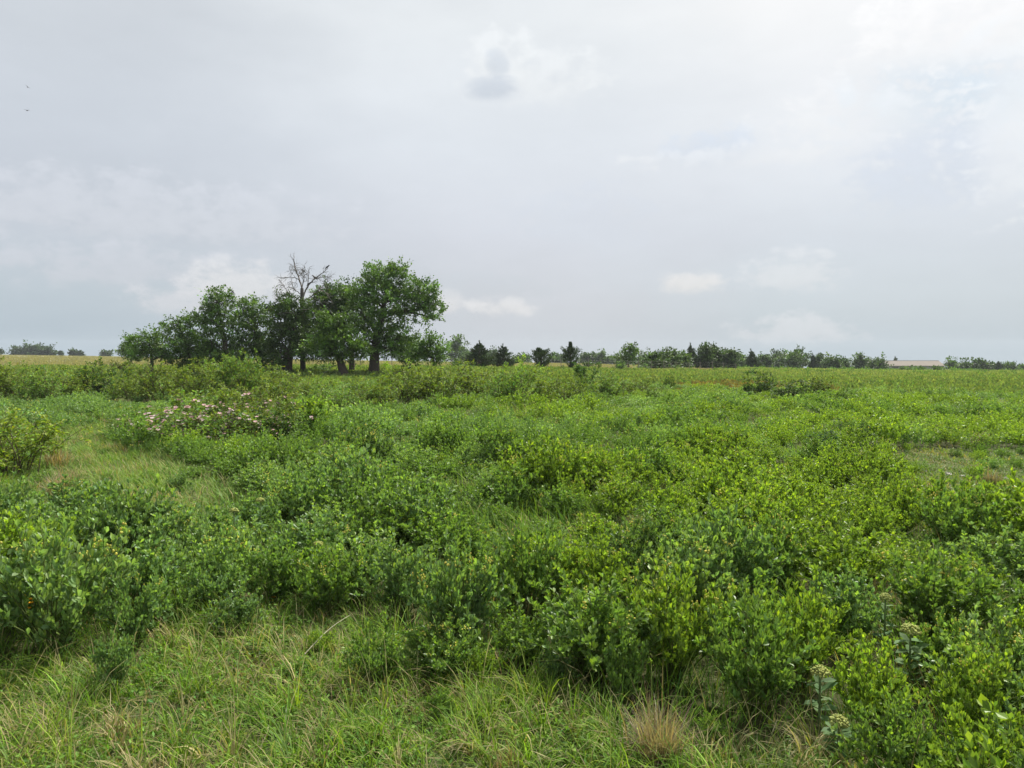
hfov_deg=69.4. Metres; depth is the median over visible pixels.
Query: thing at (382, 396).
thicket shrub
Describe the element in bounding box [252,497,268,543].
milkweed
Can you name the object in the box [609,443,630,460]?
wild indigo bush
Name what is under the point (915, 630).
milkweed
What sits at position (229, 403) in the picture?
rose shrub
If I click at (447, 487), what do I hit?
wild indigo bush
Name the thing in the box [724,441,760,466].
wild indigo bush
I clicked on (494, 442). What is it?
wild indigo bush
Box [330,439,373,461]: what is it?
wild indigo bush
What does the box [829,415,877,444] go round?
meadow clump
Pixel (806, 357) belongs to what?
broadleaf tree
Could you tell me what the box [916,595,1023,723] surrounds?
wild indigo bush
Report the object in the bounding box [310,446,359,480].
wild indigo bush
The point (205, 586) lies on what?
wild indigo bush
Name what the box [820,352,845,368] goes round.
broadleaf tree
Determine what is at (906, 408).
meadow plants
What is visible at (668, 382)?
thicket shrub
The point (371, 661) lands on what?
wild indigo bush
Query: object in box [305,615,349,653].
dead stalk
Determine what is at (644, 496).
wild indigo bush
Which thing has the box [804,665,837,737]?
milkweed
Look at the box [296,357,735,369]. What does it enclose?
wire fence
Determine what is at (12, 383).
thicket shrub
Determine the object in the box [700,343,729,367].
broadleaf tree
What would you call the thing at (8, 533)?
wild indigo bush
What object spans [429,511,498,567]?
wild indigo bush
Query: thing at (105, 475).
wild indigo bush
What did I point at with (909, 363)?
barn
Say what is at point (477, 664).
wild indigo bush
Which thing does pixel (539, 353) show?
cedar tree
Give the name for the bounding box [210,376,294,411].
thicket shrub
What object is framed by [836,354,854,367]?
broadleaf tree
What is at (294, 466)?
wild indigo bush
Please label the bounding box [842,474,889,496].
wild indigo bush
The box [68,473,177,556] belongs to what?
wild indigo bush
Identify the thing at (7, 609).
wild indigo bush
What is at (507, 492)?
wild indigo bush
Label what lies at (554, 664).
wild indigo bush
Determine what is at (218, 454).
wild indigo bush
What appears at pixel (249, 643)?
wild indigo bush
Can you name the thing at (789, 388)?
thicket shrub
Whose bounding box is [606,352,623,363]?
broadleaf tree
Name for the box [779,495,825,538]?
wild indigo bush
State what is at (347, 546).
wild indigo bush
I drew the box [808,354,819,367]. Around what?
cedar tree
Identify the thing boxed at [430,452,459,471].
wild indigo bush
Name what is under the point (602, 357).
broadleaf tree
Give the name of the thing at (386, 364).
sapling
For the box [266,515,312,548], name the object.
wild indigo bush
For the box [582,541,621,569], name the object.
wild indigo bush
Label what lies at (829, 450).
wild indigo bush
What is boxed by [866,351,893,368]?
broadleaf tree
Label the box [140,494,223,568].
wild indigo bush
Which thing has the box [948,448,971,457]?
meadow clump
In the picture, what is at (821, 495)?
wild indigo bush
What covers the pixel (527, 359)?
broadleaf tree
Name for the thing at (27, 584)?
wild indigo bush
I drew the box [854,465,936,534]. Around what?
wild indigo bush
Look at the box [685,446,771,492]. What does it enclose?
wild indigo bush
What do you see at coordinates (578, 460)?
wild indigo bush
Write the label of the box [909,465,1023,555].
wild indigo bush
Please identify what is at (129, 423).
rose shrub
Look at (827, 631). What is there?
wild indigo bush
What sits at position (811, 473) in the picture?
wild indigo bush
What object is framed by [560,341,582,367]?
cedar tree
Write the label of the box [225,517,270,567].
wild indigo bush
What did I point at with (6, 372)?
thicket shrub
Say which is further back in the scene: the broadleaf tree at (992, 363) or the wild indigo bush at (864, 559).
the broadleaf tree at (992, 363)
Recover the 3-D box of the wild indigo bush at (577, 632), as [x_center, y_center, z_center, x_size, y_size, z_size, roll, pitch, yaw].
[0.550,1.719,5.205,1.120,0.777,1.045,-1,3,-24]
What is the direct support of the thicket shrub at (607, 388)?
on the ground at (754, 724)
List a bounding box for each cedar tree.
[458,341,496,366]
[491,344,518,366]
[526,347,554,365]
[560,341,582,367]
[686,344,699,366]
[743,349,764,366]
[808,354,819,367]
[992,361,1005,369]
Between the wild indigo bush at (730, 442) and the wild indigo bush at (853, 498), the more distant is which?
the wild indigo bush at (730, 442)
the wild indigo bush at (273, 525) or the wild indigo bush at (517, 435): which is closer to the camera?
the wild indigo bush at (273, 525)
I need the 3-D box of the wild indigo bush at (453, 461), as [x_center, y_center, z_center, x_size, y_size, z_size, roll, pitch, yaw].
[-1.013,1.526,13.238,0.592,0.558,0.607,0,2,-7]
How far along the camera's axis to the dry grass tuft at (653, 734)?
4.08 m
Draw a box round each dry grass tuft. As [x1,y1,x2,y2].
[36,459,90,495]
[41,439,75,468]
[87,701,147,743]
[485,740,525,767]
[616,675,709,767]
[980,465,1006,483]
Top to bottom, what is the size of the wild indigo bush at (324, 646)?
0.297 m
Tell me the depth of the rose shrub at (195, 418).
17.29 m
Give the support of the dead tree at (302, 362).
on the ground at (754, 724)
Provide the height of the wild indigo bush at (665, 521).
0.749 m
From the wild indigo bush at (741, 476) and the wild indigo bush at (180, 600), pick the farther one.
the wild indigo bush at (741, 476)
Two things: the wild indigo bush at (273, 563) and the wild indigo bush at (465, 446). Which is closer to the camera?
the wild indigo bush at (273, 563)
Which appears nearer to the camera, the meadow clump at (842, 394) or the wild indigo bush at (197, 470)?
the wild indigo bush at (197, 470)
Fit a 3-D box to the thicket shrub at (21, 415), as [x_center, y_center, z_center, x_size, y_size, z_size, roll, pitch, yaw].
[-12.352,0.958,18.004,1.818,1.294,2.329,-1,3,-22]
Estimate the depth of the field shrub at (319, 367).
62.02 m
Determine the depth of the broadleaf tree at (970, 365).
260.91 m
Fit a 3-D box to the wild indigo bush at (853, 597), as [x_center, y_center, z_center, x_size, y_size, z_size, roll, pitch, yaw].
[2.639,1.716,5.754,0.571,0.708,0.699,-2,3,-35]
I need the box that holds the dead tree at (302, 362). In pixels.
[268,253,335,369]
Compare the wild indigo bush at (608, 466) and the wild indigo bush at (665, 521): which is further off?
the wild indigo bush at (608, 466)
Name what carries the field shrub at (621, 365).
on the ground at (754, 724)
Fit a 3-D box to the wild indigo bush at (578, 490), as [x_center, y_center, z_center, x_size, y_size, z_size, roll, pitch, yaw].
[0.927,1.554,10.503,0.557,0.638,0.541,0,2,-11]
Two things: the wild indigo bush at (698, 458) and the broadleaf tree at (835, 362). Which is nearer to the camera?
the wild indigo bush at (698, 458)
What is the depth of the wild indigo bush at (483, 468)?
12.23 m
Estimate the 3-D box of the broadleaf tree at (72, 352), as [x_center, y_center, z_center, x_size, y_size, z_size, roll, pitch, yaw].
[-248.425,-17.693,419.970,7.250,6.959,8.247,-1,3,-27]
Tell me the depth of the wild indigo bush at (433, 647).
5.15 m
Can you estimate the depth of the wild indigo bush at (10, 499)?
9.09 m
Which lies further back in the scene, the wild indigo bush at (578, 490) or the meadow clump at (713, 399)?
the meadow clump at (713, 399)
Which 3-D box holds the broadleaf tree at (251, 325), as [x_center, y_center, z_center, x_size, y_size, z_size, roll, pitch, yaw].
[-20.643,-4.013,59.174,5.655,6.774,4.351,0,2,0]
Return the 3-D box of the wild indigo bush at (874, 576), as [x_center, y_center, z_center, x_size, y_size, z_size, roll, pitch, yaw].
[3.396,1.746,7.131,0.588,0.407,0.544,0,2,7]
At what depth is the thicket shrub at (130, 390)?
31.60 m
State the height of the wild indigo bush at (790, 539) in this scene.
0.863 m
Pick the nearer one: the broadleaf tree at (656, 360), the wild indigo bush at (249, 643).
the wild indigo bush at (249, 643)
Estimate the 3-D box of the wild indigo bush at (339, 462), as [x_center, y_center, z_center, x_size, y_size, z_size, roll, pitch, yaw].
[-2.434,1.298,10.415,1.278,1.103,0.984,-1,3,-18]
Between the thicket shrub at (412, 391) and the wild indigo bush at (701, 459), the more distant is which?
the thicket shrub at (412, 391)
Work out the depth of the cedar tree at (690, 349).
139.40 m
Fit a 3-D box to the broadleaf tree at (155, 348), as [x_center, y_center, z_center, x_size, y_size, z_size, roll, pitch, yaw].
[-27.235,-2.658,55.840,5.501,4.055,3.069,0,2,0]
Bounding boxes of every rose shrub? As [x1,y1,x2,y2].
[93,413,136,437]
[108,404,214,446]
[140,389,285,444]
[206,382,300,442]
[250,401,313,443]
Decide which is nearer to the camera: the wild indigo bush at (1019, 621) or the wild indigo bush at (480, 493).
the wild indigo bush at (1019, 621)
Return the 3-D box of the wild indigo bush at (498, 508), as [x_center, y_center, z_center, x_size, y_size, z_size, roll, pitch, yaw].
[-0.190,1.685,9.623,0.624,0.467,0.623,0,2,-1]
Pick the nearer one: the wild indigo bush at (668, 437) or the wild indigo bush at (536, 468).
the wild indigo bush at (536, 468)
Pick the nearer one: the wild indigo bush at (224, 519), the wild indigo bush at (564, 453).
the wild indigo bush at (224, 519)
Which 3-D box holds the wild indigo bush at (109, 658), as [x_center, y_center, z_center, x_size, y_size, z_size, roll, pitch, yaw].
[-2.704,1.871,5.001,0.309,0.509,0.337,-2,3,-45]
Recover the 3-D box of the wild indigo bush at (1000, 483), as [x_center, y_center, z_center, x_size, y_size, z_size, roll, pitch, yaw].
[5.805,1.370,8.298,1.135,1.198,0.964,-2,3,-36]
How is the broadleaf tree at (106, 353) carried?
on the ground at (754, 724)
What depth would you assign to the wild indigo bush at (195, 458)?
14.32 m
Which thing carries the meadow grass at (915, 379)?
on the ground at (754, 724)
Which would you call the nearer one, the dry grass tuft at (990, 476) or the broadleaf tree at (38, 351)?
the dry grass tuft at (990, 476)
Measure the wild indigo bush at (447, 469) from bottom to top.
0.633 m
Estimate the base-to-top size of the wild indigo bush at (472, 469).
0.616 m
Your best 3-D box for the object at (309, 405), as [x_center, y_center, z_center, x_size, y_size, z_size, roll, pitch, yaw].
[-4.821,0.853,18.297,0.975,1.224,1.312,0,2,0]
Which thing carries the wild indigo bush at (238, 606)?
on the ground at (754, 724)
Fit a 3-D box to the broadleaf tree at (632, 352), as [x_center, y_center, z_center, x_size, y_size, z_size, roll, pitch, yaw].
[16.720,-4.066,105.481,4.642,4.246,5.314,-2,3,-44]
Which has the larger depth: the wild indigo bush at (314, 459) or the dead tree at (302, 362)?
the dead tree at (302, 362)
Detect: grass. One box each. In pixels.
[0,354,1023,397]
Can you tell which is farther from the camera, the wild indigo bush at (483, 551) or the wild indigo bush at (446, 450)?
the wild indigo bush at (446, 450)
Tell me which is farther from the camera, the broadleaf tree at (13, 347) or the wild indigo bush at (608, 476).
the broadleaf tree at (13, 347)
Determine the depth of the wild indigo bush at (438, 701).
4.56 m
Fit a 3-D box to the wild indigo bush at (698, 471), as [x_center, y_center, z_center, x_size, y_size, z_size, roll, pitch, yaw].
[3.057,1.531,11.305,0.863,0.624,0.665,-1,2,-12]
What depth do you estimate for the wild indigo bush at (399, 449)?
14.14 m
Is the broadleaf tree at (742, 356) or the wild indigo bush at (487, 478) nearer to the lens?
the wild indigo bush at (487, 478)
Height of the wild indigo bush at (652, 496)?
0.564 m
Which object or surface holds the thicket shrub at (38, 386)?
on the ground at (754, 724)
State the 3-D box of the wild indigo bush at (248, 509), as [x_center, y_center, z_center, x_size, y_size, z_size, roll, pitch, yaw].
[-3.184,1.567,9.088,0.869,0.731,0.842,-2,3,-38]
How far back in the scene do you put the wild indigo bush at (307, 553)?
7.09 m
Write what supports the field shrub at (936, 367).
on the ground at (754, 724)
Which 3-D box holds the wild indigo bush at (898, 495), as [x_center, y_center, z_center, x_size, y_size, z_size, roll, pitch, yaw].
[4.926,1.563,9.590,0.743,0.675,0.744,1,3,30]
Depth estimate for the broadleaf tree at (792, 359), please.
203.61 m
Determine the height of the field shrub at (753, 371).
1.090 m
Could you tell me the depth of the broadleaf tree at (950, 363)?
260.86 m
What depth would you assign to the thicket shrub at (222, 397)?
22.16 m
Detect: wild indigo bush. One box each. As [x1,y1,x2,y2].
[0,470,39,523]
[0,497,139,658]
[0,499,83,579]
[0,534,98,627]
[0,603,13,628]
[1,491,99,553]
[13,474,123,525]
[21,485,37,500]
[26,466,59,485]
[65,474,83,490]
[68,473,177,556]
[71,507,200,609]
[76,481,112,498]
[76,495,112,531]
[88,556,173,648]
[89,624,137,694]
[96,469,119,480]
[100,494,165,547]
[129,535,200,591]
[134,478,146,486]
[137,470,159,481]
[138,577,199,624]
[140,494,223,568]
[163,471,197,489]
[172,537,255,612]
[177,463,207,479]
[179,519,264,590]
[184,445,212,468]
[191,583,268,632]
[194,502,255,548]
[198,439,252,470]
[204,433,254,458]
[208,455,241,479]
[219,484,287,538]
[225,434,280,472]
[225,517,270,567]
[226,536,301,604]
[228,457,284,496]
[233,622,304,656]
[235,453,284,484]
[254,467,312,523]
[256,505,354,568]
[256,513,291,542]
[257,429,316,476]
[259,445,323,492]
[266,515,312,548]
[270,531,357,589]
[272,655,324,684]
[274,463,344,522]
[290,538,366,616]
[295,443,337,469]
[296,505,369,551]
[298,496,365,536]
[300,437,380,483]
[301,625,341,659]
[306,520,402,595]
[308,444,337,452]
[308,458,345,500]
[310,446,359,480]
[314,475,369,512]
[322,483,427,553]
[325,449,398,504]
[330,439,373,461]
[335,416,394,463]
[336,606,416,688]
[341,466,406,530]
[345,444,376,466]
[350,535,439,619]
[357,471,457,553]
[368,459,454,514]
[370,454,399,468]
[371,457,412,486]
[380,437,408,463]
[382,439,441,470]
[386,505,469,556]
[395,608,494,683]
[399,449,428,475]
[399,527,516,656]
[408,543,446,575]
[409,455,461,481]
[414,471,458,503]
[417,411,471,454]
[420,684,459,720]
[428,439,462,462]
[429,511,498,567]
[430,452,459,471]
[432,472,452,488]
[439,454,467,483]
[444,480,464,505]
[447,496,481,517]
[452,510,486,538]
[453,441,488,470]
[454,434,481,456]
[458,453,510,482]
[458,480,499,515]
[458,648,502,682]
[461,421,506,461]
[466,535,511,585]
[467,466,491,488]
[471,420,525,465]
[473,495,520,528]
[475,466,505,488]
[477,516,508,550]
[479,462,547,514]
[485,604,568,662]
[488,520,570,621]
[491,436,573,507]
[493,423,531,465]
[502,528,600,603]
[509,564,669,681]
[511,416,569,462]
[518,430,553,456]
[521,421,565,442]
[523,425,601,493]
[524,515,572,537]
[527,536,581,565]
[533,585,612,643]
[536,634,579,681]
[539,480,594,521]
[543,447,575,471]
[544,437,579,457]
[557,440,626,496]
[561,472,592,513]
[564,532,630,601]
[565,511,623,546]
[571,434,608,453]
[581,433,624,462]
[582,457,645,502]
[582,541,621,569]
[583,509,677,586]
[586,474,648,525]
[601,627,652,708]
[603,545,737,686]
[604,445,655,485]
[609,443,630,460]
[616,499,712,552]
[620,431,687,480]
[627,484,652,509]
[630,518,755,621]
[631,463,675,494]
[639,479,701,524]
[640,435,700,471]
[646,481,691,508]
[654,423,698,447]
[656,433,702,458]
[659,460,708,488]
[659,491,792,601]
[667,488,755,546]
[670,479,691,490]
[674,478,699,508]
[679,464,742,518]
[682,418,723,449]
[683,466,713,487]
[684,448,711,470]
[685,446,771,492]
[686,449,717,471]
[689,706,731,746]
[692,433,734,463]
[692,568,820,714]
[707,423,762,461]
[716,473,823,530]
[717,458,816,501]
[720,467,796,508]
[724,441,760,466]
[725,506,813,597]
[728,569,800,647]
[731,450,801,482]
[742,563,865,686]
[747,446,776,466]
[747,508,820,567]
[757,458,799,482]
[778,467,850,512]
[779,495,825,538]
[782,498,917,590]
[783,452,809,470]
[785,455,833,490]
[788,477,840,498]
[794,448,850,490]
[796,434,842,461]
[802,558,902,648]
[804,491,848,533]
[806,490,860,516]
[812,439,860,489]
[817,481,869,510]
[818,525,856,552]
[818,631,921,735]
[830,673,963,767]
[837,443,920,490]
[837,490,915,548]
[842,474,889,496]
[842,549,897,579]
[844,438,891,461]
[846,498,871,522]
[853,437,913,479]
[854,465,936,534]
[868,536,949,575]
[869,479,918,509]
[872,527,918,552]
[875,534,1023,640]
[893,605,980,689]
[899,468,1007,541]
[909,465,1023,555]
[910,477,927,490]
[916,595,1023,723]
[920,635,1023,747]
[922,550,1010,593]
[923,698,1023,767]
[941,557,1022,619]
[946,521,1023,586]
[974,463,1023,546]
[977,473,1023,541]
[978,604,1023,675]
[993,588,1023,631]
[1008,578,1023,616]
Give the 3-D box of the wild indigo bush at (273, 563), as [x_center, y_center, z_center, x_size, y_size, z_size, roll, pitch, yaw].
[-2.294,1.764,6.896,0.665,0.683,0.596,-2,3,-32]
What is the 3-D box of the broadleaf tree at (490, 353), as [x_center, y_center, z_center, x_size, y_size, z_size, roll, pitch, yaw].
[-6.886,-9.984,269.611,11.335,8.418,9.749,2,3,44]
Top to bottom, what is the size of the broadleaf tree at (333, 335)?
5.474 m
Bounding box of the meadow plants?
[0,376,1023,767]
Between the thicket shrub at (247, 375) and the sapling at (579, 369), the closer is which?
the thicket shrub at (247, 375)
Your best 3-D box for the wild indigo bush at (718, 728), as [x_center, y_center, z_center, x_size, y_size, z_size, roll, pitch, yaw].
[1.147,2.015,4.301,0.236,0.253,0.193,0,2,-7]
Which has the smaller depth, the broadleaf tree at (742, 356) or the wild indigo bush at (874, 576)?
the wild indigo bush at (874, 576)
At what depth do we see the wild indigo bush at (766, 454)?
14.38 m
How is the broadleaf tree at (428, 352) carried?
on the ground at (754, 724)
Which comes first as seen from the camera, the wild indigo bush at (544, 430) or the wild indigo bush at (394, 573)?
the wild indigo bush at (394, 573)
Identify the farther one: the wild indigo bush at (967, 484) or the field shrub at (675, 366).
the field shrub at (675, 366)
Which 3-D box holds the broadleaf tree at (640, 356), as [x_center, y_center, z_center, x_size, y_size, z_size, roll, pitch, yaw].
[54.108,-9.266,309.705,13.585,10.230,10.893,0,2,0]
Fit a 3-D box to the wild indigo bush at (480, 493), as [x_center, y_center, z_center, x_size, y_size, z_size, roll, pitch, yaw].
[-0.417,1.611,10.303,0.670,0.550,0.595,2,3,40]
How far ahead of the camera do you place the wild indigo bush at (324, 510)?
8.84 m
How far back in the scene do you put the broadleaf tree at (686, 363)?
133.42 m
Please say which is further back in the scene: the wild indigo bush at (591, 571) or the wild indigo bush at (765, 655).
the wild indigo bush at (591, 571)
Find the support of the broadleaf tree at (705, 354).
on the ground at (754, 724)
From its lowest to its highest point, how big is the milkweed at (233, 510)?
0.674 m
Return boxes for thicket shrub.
[0,356,42,398]
[0,379,15,388]
[0,402,50,442]
[0,405,103,474]
[4,360,76,400]
[41,364,112,396]
[70,356,138,395]
[95,369,165,402]
[122,359,196,404]
[160,357,248,397]
[167,383,246,418]
[191,353,248,389]
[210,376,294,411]
[211,347,270,394]
[216,364,303,399]
[265,387,335,416]
[276,369,338,398]
[303,378,378,408]
[340,372,402,405]
[373,364,437,405]
[411,360,477,405]
[446,359,515,396]
[481,361,538,405]
[511,362,570,402]
[551,373,598,401]
[577,369,632,399]
[615,375,663,394]
[657,375,675,387]
[736,371,778,395]
[742,378,811,400]
[806,376,846,393]
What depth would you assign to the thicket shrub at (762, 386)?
37.65 m
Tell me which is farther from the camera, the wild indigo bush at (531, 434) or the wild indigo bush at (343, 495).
the wild indigo bush at (531, 434)
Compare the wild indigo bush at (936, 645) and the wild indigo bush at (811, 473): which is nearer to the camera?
the wild indigo bush at (936, 645)
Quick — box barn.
[885,360,944,368]
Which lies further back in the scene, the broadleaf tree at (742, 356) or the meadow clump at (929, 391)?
the broadleaf tree at (742, 356)
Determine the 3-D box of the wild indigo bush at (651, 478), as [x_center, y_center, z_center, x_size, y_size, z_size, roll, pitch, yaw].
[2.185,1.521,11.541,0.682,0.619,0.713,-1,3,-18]
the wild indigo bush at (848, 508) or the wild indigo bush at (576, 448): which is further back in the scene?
the wild indigo bush at (576, 448)
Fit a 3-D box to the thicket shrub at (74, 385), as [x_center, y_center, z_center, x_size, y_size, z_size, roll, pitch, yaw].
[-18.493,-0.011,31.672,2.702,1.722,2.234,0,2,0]
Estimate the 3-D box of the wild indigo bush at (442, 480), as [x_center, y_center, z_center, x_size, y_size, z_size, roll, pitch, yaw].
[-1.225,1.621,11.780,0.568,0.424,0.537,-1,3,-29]
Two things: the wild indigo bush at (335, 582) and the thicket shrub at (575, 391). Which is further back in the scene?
the thicket shrub at (575, 391)
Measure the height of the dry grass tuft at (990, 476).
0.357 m
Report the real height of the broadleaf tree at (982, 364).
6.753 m
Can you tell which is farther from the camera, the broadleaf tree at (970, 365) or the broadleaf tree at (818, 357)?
the broadleaf tree at (970, 365)
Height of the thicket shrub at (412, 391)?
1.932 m
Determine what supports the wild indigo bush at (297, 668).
on the ground at (754, 724)
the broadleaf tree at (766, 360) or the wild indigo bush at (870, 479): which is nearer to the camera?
the wild indigo bush at (870, 479)
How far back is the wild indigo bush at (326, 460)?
9.89 m
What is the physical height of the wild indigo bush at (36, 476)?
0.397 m
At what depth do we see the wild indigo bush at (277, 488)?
9.65 m
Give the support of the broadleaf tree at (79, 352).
on the ground at (754, 724)
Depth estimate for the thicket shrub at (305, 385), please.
30.26 m
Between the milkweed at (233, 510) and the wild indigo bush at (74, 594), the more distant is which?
the milkweed at (233, 510)
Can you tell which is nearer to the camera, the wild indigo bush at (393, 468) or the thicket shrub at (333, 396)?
the wild indigo bush at (393, 468)
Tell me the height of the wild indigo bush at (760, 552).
1.111 m
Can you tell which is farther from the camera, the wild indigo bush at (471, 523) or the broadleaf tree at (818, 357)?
the broadleaf tree at (818, 357)
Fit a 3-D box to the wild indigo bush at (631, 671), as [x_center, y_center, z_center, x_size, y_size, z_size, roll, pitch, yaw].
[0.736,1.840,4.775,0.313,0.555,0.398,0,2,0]
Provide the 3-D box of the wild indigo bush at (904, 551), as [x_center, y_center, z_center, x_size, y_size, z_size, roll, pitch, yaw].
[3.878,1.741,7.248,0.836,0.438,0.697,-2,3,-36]
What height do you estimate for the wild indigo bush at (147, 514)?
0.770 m
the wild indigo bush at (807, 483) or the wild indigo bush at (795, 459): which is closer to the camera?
the wild indigo bush at (807, 483)
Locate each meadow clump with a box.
[645,388,659,398]
[705,395,720,407]
[786,428,840,448]
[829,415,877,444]
[830,387,861,402]
[918,388,933,396]
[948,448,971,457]
[969,437,993,452]
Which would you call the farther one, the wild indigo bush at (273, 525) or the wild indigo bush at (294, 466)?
the wild indigo bush at (294, 466)
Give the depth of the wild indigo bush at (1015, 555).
7.21 m
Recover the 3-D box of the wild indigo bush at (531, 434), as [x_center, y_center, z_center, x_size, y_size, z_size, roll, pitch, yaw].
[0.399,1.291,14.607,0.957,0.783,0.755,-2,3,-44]
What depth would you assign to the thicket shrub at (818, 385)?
38.32 m
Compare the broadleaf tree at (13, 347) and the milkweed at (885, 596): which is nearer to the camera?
the milkweed at (885, 596)
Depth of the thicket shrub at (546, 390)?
28.52 m
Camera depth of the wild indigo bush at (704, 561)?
5.96 m
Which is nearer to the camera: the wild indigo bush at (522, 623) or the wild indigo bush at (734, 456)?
the wild indigo bush at (522, 623)
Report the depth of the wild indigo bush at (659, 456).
12.01 m
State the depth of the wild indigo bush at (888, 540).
7.85 m
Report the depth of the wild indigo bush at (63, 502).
9.01 m
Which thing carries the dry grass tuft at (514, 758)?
on the ground at (754, 724)
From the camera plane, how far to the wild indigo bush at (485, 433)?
15.06 m
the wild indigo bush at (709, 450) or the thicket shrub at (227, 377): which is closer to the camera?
the wild indigo bush at (709, 450)
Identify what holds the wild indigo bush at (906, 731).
on the ground at (754, 724)
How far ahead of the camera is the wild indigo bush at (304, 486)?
9.30 m
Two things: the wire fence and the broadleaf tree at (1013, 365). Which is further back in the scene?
the broadleaf tree at (1013, 365)
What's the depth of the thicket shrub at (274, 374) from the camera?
30.67 m
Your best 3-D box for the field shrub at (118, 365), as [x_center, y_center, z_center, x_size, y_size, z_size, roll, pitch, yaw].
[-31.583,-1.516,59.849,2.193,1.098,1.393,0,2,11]
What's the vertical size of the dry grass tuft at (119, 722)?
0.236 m
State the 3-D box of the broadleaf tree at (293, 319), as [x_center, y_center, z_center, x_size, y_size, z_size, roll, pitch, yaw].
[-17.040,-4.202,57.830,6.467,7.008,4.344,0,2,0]
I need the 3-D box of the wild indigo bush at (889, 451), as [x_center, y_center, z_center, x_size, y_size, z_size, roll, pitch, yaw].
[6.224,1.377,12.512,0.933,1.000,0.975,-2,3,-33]
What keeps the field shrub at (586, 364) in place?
on the ground at (754, 724)
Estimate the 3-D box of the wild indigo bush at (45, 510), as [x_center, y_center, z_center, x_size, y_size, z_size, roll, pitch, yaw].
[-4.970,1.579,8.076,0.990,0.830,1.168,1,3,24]
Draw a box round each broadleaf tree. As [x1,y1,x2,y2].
[6,345,25,354]
[12,339,39,354]
[27,341,47,354]
[40,342,57,354]
[67,347,77,355]
[75,350,85,355]
[98,349,115,355]
[115,340,143,362]
[120,323,183,370]
[153,307,220,369]
[175,284,256,370]
[221,291,282,371]
[253,286,335,371]
[295,305,377,374]
[304,275,369,369]
[333,255,448,371]
[388,335,424,368]
[399,328,454,369]
[444,334,471,361]
[486,345,507,357]
[511,351,532,362]
[544,351,566,362]
[577,351,595,363]
[591,348,615,363]
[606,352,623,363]
[611,340,646,367]
[629,352,650,364]
[636,347,670,368]
[652,348,673,367]
[662,346,684,367]
[677,350,695,367]
[692,340,725,367]
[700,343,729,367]
[720,347,742,367]
[736,352,747,366]
[756,351,777,366]
[768,348,788,367]
[776,349,807,367]
[789,344,812,367]
[807,352,826,367]
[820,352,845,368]
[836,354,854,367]
[848,351,870,368]
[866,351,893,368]
[941,355,967,369]
[959,357,976,368]
[968,357,992,369]
[983,360,1001,369]
[1001,360,1022,369]
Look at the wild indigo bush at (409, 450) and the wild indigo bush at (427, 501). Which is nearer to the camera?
the wild indigo bush at (427, 501)
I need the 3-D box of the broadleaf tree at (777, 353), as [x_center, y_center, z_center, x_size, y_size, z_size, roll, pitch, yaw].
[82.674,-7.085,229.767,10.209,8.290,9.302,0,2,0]
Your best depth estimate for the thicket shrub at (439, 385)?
30.57 m
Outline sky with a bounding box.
[0,0,1023,367]
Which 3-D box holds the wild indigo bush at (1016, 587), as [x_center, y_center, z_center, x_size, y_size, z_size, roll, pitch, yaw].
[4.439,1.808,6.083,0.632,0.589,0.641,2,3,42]
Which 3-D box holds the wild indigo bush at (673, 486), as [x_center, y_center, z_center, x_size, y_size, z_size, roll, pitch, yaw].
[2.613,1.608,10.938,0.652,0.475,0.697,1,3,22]
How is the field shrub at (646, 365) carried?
on the ground at (754, 724)
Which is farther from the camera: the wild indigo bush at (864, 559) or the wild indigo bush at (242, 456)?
the wild indigo bush at (242, 456)
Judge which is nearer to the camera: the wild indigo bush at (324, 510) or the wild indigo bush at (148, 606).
the wild indigo bush at (148, 606)
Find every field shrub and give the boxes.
[106,360,134,368]
[310,363,331,370]
[450,358,463,365]
[582,360,595,366]
[614,360,627,368]
[634,362,654,368]
[667,363,679,368]
[742,369,758,373]
[897,365,915,369]
[929,365,944,369]
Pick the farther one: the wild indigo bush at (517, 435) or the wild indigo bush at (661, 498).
the wild indigo bush at (517, 435)
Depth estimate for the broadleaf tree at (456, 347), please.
233.59 m
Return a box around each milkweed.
[229,507,241,542]
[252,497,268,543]
[312,541,322,563]
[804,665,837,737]
[821,714,850,760]
[872,592,895,664]
[894,623,929,696]
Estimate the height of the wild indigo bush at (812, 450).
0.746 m
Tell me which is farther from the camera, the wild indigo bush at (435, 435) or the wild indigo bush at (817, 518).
the wild indigo bush at (435, 435)
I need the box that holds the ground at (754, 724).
[0,354,1023,767]
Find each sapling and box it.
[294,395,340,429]
[380,358,412,384]
[515,354,544,392]
[571,361,601,390]
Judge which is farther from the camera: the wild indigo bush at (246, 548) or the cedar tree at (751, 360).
the cedar tree at (751, 360)
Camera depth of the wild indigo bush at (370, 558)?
7.22 m
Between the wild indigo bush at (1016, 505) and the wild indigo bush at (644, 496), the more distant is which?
the wild indigo bush at (644, 496)
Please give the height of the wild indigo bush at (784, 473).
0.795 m
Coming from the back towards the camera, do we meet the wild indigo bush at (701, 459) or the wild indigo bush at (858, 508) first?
the wild indigo bush at (701, 459)
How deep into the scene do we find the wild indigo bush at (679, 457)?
12.49 m
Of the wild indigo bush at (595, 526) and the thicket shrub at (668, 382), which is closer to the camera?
the wild indigo bush at (595, 526)
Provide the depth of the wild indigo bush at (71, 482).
11.81 m
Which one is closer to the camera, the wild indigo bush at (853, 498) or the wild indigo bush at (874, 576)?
the wild indigo bush at (874, 576)
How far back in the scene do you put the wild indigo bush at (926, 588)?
5.73 m
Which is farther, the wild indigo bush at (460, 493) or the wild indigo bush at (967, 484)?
the wild indigo bush at (460, 493)
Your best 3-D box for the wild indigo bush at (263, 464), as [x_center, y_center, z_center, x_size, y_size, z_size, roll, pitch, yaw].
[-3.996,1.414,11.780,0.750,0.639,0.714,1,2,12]
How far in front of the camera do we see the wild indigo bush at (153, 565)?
6.63 m
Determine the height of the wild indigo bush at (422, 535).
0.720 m

